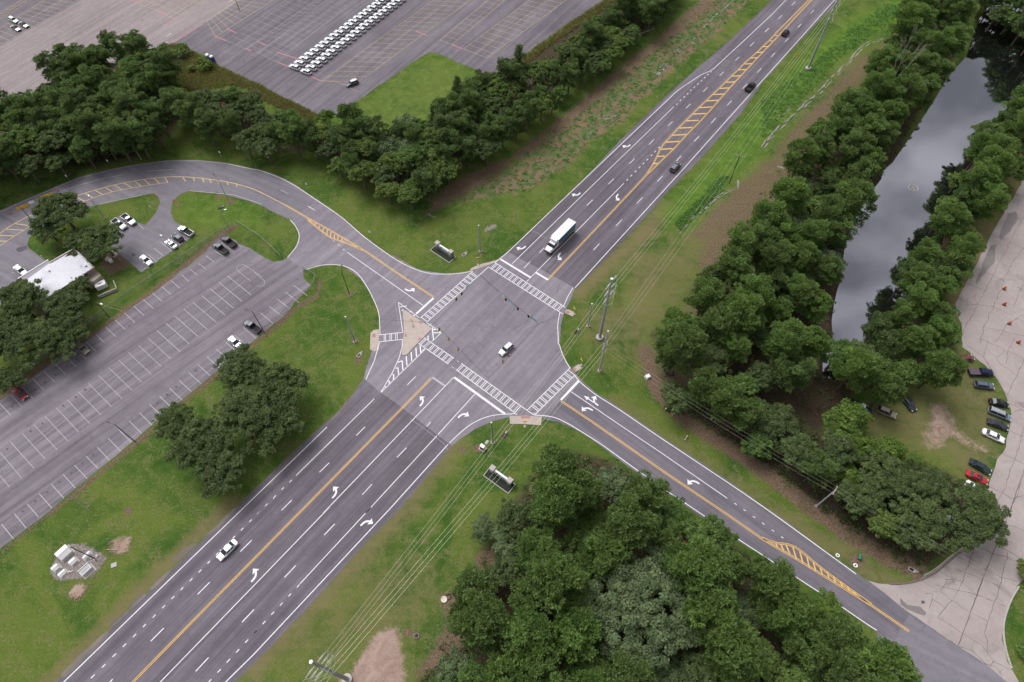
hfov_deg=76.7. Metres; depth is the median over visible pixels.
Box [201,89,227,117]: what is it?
leafy tree
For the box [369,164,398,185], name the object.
leafy tree
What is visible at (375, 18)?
sport utility car
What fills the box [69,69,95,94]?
leafy tree
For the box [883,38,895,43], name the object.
leafy tree
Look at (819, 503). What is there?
utility pole
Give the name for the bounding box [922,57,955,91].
pine tree
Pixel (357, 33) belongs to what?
sport utility car
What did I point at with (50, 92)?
pine tree
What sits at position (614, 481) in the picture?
leafy tree
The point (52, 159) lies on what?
leafy tree
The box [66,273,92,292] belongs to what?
oak tree
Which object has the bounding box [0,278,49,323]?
oak tree
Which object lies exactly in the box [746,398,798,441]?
oak tree
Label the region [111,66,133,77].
leafy tree
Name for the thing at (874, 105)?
pine tree
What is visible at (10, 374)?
oak tree
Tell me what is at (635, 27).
leafy tree
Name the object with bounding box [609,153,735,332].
utility wire
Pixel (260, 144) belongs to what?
leafy tree
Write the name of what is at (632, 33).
leafy tree
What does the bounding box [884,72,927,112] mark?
pine tree
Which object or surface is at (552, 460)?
tree
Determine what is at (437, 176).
leafy tree
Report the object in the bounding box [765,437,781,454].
leafy tree
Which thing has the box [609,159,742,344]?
utility wire
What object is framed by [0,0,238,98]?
storage lot
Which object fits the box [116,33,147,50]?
pine tree
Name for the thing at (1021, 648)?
shrub
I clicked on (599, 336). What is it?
transmission pole
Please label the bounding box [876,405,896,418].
estate car
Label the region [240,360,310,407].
oak tree
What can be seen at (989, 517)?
oak tree
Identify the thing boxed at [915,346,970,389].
tree
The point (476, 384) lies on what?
white road markings
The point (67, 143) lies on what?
leafy tree
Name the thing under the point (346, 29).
sport utility car
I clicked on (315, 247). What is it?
side road
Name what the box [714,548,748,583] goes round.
pine tree
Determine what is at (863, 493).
leafy tree
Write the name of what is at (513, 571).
leafy tree
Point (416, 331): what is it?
concrete traffic island
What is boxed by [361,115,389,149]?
leafy tree
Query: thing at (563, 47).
leafy tree
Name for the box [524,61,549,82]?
leafy tree
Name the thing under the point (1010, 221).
asphalt patch
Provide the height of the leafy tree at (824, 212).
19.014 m
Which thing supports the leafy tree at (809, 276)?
on the ground at (152, 504)
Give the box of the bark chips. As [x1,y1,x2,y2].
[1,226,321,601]
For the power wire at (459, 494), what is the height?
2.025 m
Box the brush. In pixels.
[426,0,748,209]
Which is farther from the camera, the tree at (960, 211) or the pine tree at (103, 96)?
the pine tree at (103, 96)
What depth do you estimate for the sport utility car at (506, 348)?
174.74 m
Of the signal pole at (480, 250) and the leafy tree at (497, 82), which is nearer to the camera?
the signal pole at (480, 250)
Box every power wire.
[328,293,602,648]
[332,300,601,650]
[335,308,599,653]
[616,21,826,286]
[617,7,831,274]
[619,16,827,277]
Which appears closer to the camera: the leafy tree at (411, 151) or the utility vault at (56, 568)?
the utility vault at (56, 568)
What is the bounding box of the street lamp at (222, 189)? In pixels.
[213,173,229,202]
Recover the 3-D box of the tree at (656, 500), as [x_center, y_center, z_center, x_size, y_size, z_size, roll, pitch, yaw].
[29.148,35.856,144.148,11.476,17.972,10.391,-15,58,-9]
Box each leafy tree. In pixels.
[0,117,18,131]
[0,124,39,166]
[10,117,48,154]
[10,154,44,181]
[33,82,57,97]
[33,128,74,164]
[44,150,71,175]
[63,136,92,157]
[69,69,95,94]
[82,104,109,129]
[89,99,101,104]
[96,44,111,64]
[104,102,120,119]
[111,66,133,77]
[121,47,149,67]
[133,52,170,70]
[167,87,188,102]
[193,88,211,104]
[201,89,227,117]
[201,102,226,133]
[226,100,248,128]
[231,129,256,157]
[234,90,264,109]
[243,107,269,123]
[247,121,268,139]
[251,137,280,162]
[267,110,285,126]
[312,125,328,142]
[313,109,335,125]
[314,140,338,162]
[323,124,351,140]
[326,156,344,176]
[345,159,379,189]
[350,133,377,160]
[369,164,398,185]
[372,180,398,203]
[375,133,404,156]
[377,152,408,180]
[392,112,421,131]
[394,138,412,152]
[397,144,428,167]
[397,181,422,209]
[400,177,421,188]
[409,160,432,177]
[412,138,437,157]
[415,117,429,128]
[416,126,439,143]
[419,147,441,167]
[427,171,444,181]
[429,664,446,681]
[433,156,462,184]
[437,644,472,681]
[457,659,499,681]
[463,129,485,145]
[467,122,480,132]
[470,512,495,544]
[475,139,500,164]
[476,77,508,99]
[479,108,497,121]
[482,95,505,111]
[482,564,498,592]
[488,72,505,85]
[489,524,521,560]
[489,548,525,586]
[495,79,523,95]
[495,498,535,541]
[499,642,521,662]
[504,68,530,82]
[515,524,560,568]
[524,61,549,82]
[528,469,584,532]
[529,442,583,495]
[532,94,553,121]
[533,518,555,535]
[538,59,550,78]
[545,612,554,632]
[550,85,567,103]
[553,43,573,60]
[553,525,594,569]
[555,79,566,87]
[561,655,576,674]
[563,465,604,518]
[566,42,588,57]
[566,643,621,681]
[567,32,582,45]
[575,506,613,533]
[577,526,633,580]
[579,570,607,610]
[581,538,706,670]
[583,61,604,82]
[588,49,605,61]
[591,15,610,25]
[593,41,610,53]
[594,464,629,506]
[597,59,611,76]
[600,30,610,40]
[600,43,623,68]
[604,25,623,44]
[611,33,634,47]
[613,17,629,29]
[615,472,635,494]
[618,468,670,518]
[621,27,638,49]
[625,24,641,43]
[643,648,682,681]
[651,494,694,538]
[654,592,672,611]
[655,356,677,372]
[659,379,694,413]
[675,644,721,681]
[677,533,687,549]
[682,513,738,552]
[695,341,731,373]
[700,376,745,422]
[717,663,763,681]
[718,586,760,630]
[720,372,759,400]
[737,636,786,681]
[740,429,774,459]
[744,323,770,346]
[745,359,781,388]
[752,374,776,392]
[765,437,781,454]
[771,657,816,681]
[774,429,817,474]
[779,627,792,647]
[787,210,819,232]
[789,273,819,288]
[795,176,821,195]
[799,170,812,178]
[806,195,824,214]
[806,245,848,272]
[806,587,845,628]
[815,161,846,178]
[818,338,857,369]
[820,428,861,471]
[821,398,874,447]
[824,243,840,249]
[828,461,861,485]
[831,177,859,194]
[833,478,880,519]
[835,427,878,463]
[849,338,876,351]
[859,468,894,507]
[861,351,899,382]
[864,505,902,541]
[867,49,894,68]
[869,435,908,465]
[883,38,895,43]
[888,40,911,53]
[889,493,902,512]
[891,469,932,502]
[894,353,927,383]
[921,236,942,245]
[925,245,943,259]
[934,195,959,221]
[943,333,960,346]
[946,172,962,192]
[951,225,987,257]
[968,209,978,223]
[970,120,1008,136]
[985,6,1008,31]
[994,0,1015,5]
[995,5,1011,25]
[996,11,1019,34]
[998,178,1013,193]
[1006,154,1023,180]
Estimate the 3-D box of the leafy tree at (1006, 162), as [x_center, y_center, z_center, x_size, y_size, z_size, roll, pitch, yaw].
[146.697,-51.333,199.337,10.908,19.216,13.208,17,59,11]
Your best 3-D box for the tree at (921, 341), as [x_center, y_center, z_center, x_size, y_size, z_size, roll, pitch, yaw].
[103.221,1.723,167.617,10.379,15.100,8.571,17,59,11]
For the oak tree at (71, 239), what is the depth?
189.51 m
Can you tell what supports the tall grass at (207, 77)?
on the ground at (152, 504)
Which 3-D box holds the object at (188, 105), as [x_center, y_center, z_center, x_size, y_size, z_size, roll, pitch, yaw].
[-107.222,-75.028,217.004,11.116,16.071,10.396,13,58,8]
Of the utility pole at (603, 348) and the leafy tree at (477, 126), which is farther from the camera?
the leafy tree at (477, 126)
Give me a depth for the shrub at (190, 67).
241.70 m
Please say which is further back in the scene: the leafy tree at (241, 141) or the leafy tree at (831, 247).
the leafy tree at (241, 141)
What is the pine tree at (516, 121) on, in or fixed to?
on the ground at (152, 504)
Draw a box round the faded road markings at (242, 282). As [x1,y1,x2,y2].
[2,0,736,510]
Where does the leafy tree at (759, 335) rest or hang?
on the ground at (152, 504)
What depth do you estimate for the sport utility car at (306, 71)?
241.01 m
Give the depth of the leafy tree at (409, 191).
196.95 m
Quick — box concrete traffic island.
[402,310,430,354]
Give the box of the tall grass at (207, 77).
[166,0,614,119]
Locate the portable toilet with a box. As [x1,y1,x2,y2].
[209,55,215,61]
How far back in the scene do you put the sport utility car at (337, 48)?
249.05 m
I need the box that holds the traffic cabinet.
[478,443,486,451]
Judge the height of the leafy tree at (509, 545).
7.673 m
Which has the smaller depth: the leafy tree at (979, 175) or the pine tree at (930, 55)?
the leafy tree at (979, 175)
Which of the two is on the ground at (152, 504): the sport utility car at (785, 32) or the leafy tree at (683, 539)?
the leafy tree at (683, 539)
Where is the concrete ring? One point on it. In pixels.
(443, 599)
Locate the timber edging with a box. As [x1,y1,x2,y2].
[923,547,962,575]
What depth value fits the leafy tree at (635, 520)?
133.04 m
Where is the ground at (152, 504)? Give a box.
[0,0,1023,681]
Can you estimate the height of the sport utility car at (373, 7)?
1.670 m
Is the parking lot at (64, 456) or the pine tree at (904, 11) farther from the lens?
the pine tree at (904, 11)
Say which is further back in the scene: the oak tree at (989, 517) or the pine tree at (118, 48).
the pine tree at (118, 48)
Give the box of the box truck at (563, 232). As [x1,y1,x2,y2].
[544,218,575,253]
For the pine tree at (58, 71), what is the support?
on the ground at (152, 504)
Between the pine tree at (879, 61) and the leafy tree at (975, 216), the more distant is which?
the pine tree at (879, 61)
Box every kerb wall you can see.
[890,551,960,584]
[1002,586,1019,667]
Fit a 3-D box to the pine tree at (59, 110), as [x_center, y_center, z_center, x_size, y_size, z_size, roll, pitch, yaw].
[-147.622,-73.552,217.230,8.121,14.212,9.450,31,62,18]
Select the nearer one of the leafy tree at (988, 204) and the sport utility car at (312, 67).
the leafy tree at (988, 204)
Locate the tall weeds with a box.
[673,3,898,231]
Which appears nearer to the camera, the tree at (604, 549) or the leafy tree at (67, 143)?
the tree at (604, 549)
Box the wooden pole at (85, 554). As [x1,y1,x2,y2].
[70,547,96,559]
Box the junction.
[364,252,579,445]
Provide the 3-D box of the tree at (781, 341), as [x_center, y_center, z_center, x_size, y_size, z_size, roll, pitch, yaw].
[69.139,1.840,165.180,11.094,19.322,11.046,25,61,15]
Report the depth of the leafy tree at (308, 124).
211.07 m
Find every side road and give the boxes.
[0,160,403,264]
[288,201,470,328]
[542,379,1002,678]
[879,615,1005,681]
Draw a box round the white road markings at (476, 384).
[64,0,876,681]
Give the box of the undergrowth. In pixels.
[0,1,967,681]
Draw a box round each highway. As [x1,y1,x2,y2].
[56,379,450,681]
[509,0,839,287]
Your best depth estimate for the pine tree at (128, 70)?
222.35 m
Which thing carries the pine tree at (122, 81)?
on the ground at (152, 504)
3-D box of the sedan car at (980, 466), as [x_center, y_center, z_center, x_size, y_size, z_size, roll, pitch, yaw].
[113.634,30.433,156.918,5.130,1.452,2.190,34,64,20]
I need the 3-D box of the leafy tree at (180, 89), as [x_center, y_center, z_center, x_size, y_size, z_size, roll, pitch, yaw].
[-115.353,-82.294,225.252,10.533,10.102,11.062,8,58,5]
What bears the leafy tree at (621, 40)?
on the ground at (152, 504)
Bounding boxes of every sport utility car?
[74,342,89,354]
[171,233,183,242]
[289,63,300,70]
[294,60,305,66]
[299,55,310,62]
[300,68,311,75]
[304,52,315,58]
[305,64,316,70]
[309,48,320,54]
[310,60,321,66]
[314,44,325,50]
[316,56,326,63]
[319,40,330,46]
[321,52,331,59]
[324,37,335,43]
[325,49,336,55]
[329,33,339,39]
[330,45,341,51]
[334,29,344,35]
[335,41,346,47]
[339,26,349,32]
[340,38,351,43]
[343,22,354,28]
[345,34,356,40]
[345,78,358,86]
[348,18,358,24]
[350,30,361,36]
[353,15,363,21]
[355,26,365,32]
[358,12,368,17]
[359,23,369,29]
[362,8,373,14]
[363,19,374,25]
[367,5,377,10]
[369,16,379,21]
[371,2,381,7]
[373,12,383,18]
[375,0,385,4]
[378,9,388,14]
[382,5,392,11]
[386,2,397,8]
[391,0,401,4]
[498,342,513,355]
[669,162,680,172]
[781,29,789,36]
[902,396,916,411]
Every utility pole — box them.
[597,330,608,371]
[729,154,744,183]
[815,486,837,507]
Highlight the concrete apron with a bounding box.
[869,180,1023,681]
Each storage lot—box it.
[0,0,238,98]
[0,0,603,113]
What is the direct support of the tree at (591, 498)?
on the ground at (152, 504)
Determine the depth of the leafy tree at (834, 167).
202.42 m
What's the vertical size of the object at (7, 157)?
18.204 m
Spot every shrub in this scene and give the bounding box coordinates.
[173,42,189,56]
[187,64,194,70]
[196,56,213,69]
[1016,557,1023,579]
[1016,641,1023,658]
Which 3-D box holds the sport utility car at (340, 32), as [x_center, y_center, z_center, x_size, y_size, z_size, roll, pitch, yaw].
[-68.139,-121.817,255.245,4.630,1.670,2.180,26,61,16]
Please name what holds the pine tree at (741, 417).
on the ground at (152, 504)
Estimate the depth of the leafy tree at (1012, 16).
249.35 m
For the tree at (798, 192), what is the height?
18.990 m
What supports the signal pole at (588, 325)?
on the ground at (152, 504)
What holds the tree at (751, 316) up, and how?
on the ground at (152, 504)
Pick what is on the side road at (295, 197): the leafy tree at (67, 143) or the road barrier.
the road barrier
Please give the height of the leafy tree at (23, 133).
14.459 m
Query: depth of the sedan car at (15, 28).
256.92 m
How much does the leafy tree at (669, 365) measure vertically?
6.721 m
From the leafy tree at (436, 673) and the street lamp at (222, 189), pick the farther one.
the street lamp at (222, 189)
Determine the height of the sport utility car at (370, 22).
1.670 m
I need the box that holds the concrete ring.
[441,596,446,602]
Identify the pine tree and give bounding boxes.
[0,89,12,117]
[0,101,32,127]
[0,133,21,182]
[8,89,50,115]
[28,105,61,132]
[32,49,64,82]
[44,84,67,109]
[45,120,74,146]
[48,43,78,70]
[49,66,72,88]
[51,104,80,118]
[57,87,97,114]
[58,47,98,73]
[59,71,87,96]
[59,110,86,134]
[60,74,97,103]
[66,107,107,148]
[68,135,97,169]
[69,42,89,63]
[77,63,108,95]
[85,43,116,67]
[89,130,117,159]
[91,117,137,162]
[94,80,118,107]
[96,29,123,60]
[100,64,113,79]
[102,75,127,99]
[108,38,127,67]
[108,86,139,109]
[108,113,132,144]
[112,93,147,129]
[113,59,145,91]
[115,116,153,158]
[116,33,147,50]
[116,77,147,100]
[121,29,152,54]
[132,63,168,98]
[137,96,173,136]
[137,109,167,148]
[138,91,155,102]
[146,42,183,84]
[157,64,181,86]
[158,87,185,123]
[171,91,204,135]
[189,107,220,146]
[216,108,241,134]
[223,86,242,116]
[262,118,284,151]
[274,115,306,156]
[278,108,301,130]
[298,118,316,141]
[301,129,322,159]
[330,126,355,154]
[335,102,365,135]
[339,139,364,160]
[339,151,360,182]
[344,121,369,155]
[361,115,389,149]
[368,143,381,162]
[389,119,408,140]
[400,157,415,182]
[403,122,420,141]
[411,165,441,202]
[426,106,434,121]
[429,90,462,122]
[431,677,460,681]
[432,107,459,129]
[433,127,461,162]
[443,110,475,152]
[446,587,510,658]
[450,75,461,97]
[450,562,499,613]
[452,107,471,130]
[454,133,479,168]
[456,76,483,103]
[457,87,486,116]
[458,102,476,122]
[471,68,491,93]
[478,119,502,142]
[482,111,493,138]
[482,650,528,681]
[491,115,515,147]
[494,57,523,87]
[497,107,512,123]
[497,604,557,668]
[504,91,513,116]
[506,577,546,618]
[507,111,527,142]
[509,43,527,69]
[510,90,541,132]
[516,644,569,681]
[517,75,528,95]
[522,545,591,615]
[532,70,546,90]
[533,84,549,96]
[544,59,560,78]
[545,71,556,90]
[548,90,558,114]
[551,605,601,664]
[556,50,566,73]
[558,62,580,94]
[562,666,611,681]
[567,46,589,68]
[570,57,581,74]
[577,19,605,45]
[578,60,593,87]
[579,19,594,34]
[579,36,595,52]
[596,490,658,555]
[602,3,617,21]
[603,9,623,27]
[603,649,656,681]
[614,0,637,19]
[631,5,643,25]
[637,0,664,35]
[642,512,682,554]
[654,306,698,347]
[655,0,669,25]
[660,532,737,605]
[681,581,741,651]
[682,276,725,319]
[687,365,721,406]
[688,316,708,347]
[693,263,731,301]
[700,305,740,347]
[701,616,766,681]
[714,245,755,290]
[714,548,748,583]
[720,329,752,365]
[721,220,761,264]
[729,396,765,431]
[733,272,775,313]
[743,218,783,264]
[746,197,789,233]
[747,554,800,610]
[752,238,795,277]
[753,590,813,640]
[764,296,793,329]
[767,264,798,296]
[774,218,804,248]
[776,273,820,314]
[780,628,833,678]
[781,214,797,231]
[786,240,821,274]
[795,448,840,488]
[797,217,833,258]
[801,325,830,358]
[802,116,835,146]
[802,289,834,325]
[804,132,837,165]
[810,609,870,660]
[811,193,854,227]
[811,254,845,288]
[813,647,883,681]
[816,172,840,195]
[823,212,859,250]
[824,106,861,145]
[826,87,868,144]
[827,86,864,114]
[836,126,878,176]
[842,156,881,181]
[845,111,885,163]
[845,636,924,681]
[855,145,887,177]
[857,87,876,111]
[858,98,886,123]
[860,68,898,106]
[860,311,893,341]
[863,44,902,79]
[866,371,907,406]
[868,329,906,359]
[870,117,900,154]
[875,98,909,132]
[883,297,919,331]
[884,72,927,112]
[886,0,930,49]
[890,49,922,77]
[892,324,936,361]
[895,63,923,89]
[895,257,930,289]
[896,2,928,41]
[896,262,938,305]
[897,0,915,23]
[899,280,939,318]
[904,0,931,11]
[905,48,940,76]
[906,5,939,35]
[906,26,932,55]
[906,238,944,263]
[907,73,941,117]
[916,26,957,58]
[917,48,940,66]
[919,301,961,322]
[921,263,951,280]
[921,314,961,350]
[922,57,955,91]
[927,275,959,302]
[928,0,950,20]
[938,21,974,57]
[939,0,977,29]
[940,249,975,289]
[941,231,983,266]
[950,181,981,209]
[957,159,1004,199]
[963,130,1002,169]
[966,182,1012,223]
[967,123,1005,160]
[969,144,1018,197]
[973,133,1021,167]
[974,0,996,18]
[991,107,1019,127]
[1000,85,1023,119]
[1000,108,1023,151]
[1000,133,1020,147]
[1011,0,1023,21]
[1011,16,1023,45]
[1016,6,1023,39]
[1018,30,1023,55]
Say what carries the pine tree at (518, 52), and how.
on the ground at (152, 504)
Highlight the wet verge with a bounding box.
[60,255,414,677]
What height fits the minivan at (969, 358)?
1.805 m
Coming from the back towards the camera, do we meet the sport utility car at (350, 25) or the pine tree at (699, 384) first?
the sport utility car at (350, 25)
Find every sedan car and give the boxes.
[10,25,20,31]
[11,387,27,400]
[12,264,27,274]
[18,21,28,27]
[139,254,152,265]
[164,239,177,249]
[216,538,238,560]
[227,335,241,348]
[965,469,987,484]
[968,457,991,474]
[981,427,1004,442]
[987,417,1008,430]
[988,398,1008,407]
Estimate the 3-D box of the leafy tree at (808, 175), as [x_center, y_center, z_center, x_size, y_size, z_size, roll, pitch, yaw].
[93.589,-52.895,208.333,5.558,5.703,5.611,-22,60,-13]
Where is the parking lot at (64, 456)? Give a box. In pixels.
[0,234,310,547]
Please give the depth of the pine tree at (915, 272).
173.75 m
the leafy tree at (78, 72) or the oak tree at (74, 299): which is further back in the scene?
the leafy tree at (78, 72)
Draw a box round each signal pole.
[345,316,356,342]
[478,225,481,251]
[490,422,494,443]
[586,303,592,327]
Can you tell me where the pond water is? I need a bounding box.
[823,0,1023,381]
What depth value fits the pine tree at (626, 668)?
120.69 m
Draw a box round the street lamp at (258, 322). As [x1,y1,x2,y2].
[244,309,266,335]
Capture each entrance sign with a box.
[430,240,455,262]
[483,464,515,493]
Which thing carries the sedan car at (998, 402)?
on the ground at (152, 504)
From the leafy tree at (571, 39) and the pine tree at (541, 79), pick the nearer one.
the pine tree at (541, 79)
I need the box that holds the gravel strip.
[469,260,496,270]
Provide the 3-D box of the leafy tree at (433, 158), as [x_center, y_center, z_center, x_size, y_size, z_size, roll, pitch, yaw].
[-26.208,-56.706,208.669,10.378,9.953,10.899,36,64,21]
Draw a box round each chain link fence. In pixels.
[30,223,233,363]
[263,265,316,329]
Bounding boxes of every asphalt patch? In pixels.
[16,246,27,251]
[900,598,925,615]
[975,245,995,284]
[1000,211,1017,239]
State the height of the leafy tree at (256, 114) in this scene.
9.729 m
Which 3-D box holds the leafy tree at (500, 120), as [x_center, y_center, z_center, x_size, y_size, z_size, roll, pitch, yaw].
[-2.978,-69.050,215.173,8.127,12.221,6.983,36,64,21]
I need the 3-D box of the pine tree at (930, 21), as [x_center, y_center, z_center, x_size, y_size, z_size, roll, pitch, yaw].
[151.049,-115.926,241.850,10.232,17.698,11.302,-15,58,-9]
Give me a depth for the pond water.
213.90 m
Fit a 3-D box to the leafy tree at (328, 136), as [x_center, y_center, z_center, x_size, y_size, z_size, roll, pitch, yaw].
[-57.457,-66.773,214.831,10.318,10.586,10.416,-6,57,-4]
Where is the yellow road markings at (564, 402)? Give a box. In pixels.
[132,0,909,681]
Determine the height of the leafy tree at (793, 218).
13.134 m
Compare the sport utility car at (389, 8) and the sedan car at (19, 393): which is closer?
the sedan car at (19, 393)
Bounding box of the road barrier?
[16,203,28,209]
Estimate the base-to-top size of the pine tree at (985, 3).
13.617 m
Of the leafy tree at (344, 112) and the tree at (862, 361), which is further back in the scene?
the leafy tree at (344, 112)
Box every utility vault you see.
[51,563,62,573]
[54,544,75,562]
[57,568,68,579]
[68,557,79,567]
[79,563,95,579]
[82,555,89,561]
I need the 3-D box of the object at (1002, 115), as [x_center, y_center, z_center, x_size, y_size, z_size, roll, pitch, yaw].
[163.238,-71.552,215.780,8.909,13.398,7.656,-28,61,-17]
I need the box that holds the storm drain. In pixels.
[908,566,918,572]
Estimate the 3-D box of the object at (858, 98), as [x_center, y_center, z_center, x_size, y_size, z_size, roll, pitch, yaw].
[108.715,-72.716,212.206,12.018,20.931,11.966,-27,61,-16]
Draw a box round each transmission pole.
[305,651,351,681]
[596,275,616,340]
[805,0,839,69]
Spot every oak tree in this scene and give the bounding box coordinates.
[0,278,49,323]
[0,316,32,361]
[0,366,27,393]
[13,315,75,370]
[27,191,89,228]
[27,220,65,244]
[40,282,89,325]
[45,320,90,342]
[62,227,92,256]
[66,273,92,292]
[77,221,123,262]
[150,401,202,445]
[163,416,234,477]
[199,444,246,499]
[210,379,289,457]
[213,343,267,390]
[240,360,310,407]
[246,399,304,445]
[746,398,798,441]
[857,444,907,498]
[888,489,950,552]
[912,465,953,508]
[931,478,1011,553]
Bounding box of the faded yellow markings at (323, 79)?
[0,0,565,245]
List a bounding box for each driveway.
[0,245,44,303]
[109,193,193,271]
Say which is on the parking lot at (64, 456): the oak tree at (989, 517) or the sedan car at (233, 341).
the sedan car at (233, 341)
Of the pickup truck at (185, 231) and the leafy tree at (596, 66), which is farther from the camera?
the leafy tree at (596, 66)
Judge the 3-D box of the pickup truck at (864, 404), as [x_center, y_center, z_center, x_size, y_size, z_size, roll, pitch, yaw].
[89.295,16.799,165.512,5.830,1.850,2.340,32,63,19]
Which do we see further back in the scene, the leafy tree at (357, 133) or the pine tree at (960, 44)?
the pine tree at (960, 44)
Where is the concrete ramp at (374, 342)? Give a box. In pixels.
[370,329,378,350]
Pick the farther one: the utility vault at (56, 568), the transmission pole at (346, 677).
the utility vault at (56, 568)
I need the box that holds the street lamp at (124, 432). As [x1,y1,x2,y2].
[106,421,137,443]
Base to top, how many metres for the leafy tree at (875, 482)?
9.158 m
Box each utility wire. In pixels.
[327,344,601,665]
[335,352,599,663]
[337,349,606,668]
[606,158,737,342]
[607,352,828,490]
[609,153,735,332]
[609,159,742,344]
[855,497,1002,576]
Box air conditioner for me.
[94,279,107,290]
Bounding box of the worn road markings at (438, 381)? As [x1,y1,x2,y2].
[0,0,458,538]
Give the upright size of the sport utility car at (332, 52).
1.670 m
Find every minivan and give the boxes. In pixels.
[958,354,974,361]
[987,406,1011,420]
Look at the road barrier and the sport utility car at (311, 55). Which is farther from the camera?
the sport utility car at (311, 55)
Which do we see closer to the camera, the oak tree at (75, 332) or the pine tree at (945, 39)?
the oak tree at (75, 332)
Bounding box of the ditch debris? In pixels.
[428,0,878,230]
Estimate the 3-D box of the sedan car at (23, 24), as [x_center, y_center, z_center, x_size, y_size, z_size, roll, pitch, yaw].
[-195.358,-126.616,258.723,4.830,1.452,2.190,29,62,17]
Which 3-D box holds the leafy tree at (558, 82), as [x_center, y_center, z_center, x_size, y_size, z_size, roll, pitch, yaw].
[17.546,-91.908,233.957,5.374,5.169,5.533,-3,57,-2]
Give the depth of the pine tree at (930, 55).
225.32 m
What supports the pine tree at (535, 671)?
on the ground at (152, 504)
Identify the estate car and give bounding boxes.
[7,16,18,23]
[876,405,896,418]
[973,380,994,389]
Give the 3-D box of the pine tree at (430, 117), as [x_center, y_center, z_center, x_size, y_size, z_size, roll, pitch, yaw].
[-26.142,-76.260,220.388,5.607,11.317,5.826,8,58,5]
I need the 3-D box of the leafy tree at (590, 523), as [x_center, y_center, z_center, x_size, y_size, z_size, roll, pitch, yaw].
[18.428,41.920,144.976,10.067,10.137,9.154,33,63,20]
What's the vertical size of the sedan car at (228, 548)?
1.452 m
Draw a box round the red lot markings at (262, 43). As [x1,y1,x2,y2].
[133,0,461,80]
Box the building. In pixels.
[13,249,105,315]
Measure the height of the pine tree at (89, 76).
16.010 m
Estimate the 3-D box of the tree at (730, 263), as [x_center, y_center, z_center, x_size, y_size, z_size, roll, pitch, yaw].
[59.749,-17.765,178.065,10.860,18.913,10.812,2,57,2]
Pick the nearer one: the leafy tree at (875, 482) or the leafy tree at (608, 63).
the leafy tree at (875, 482)
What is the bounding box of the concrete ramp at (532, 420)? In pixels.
[510,415,541,424]
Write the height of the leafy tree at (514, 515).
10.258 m
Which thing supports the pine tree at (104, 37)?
on the ground at (152, 504)
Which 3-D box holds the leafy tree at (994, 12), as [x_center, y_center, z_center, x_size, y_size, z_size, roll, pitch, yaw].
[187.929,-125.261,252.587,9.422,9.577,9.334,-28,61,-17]
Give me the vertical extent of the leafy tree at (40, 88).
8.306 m
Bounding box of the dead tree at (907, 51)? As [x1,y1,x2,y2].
[894,23,931,74]
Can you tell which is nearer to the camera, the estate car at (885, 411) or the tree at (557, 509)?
the tree at (557, 509)
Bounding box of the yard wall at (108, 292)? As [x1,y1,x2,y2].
[98,280,117,297]
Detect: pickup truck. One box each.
[110,217,126,229]
[120,213,136,225]
[177,225,194,236]
[212,242,229,254]
[220,235,237,247]
[243,319,261,333]
[744,82,755,91]
[850,398,872,414]
[967,368,993,376]
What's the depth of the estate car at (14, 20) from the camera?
259.84 m
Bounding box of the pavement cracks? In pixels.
[73,0,823,681]
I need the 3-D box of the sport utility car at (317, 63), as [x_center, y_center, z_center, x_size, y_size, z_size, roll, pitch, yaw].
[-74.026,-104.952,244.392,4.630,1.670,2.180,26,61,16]
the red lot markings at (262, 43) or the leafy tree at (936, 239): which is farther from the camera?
the red lot markings at (262, 43)
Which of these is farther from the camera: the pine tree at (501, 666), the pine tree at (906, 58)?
the pine tree at (906, 58)
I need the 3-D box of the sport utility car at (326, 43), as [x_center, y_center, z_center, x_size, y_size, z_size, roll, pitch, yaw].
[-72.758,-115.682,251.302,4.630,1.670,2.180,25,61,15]
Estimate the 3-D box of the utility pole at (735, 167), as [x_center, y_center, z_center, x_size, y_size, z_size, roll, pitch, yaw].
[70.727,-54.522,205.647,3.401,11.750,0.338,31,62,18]

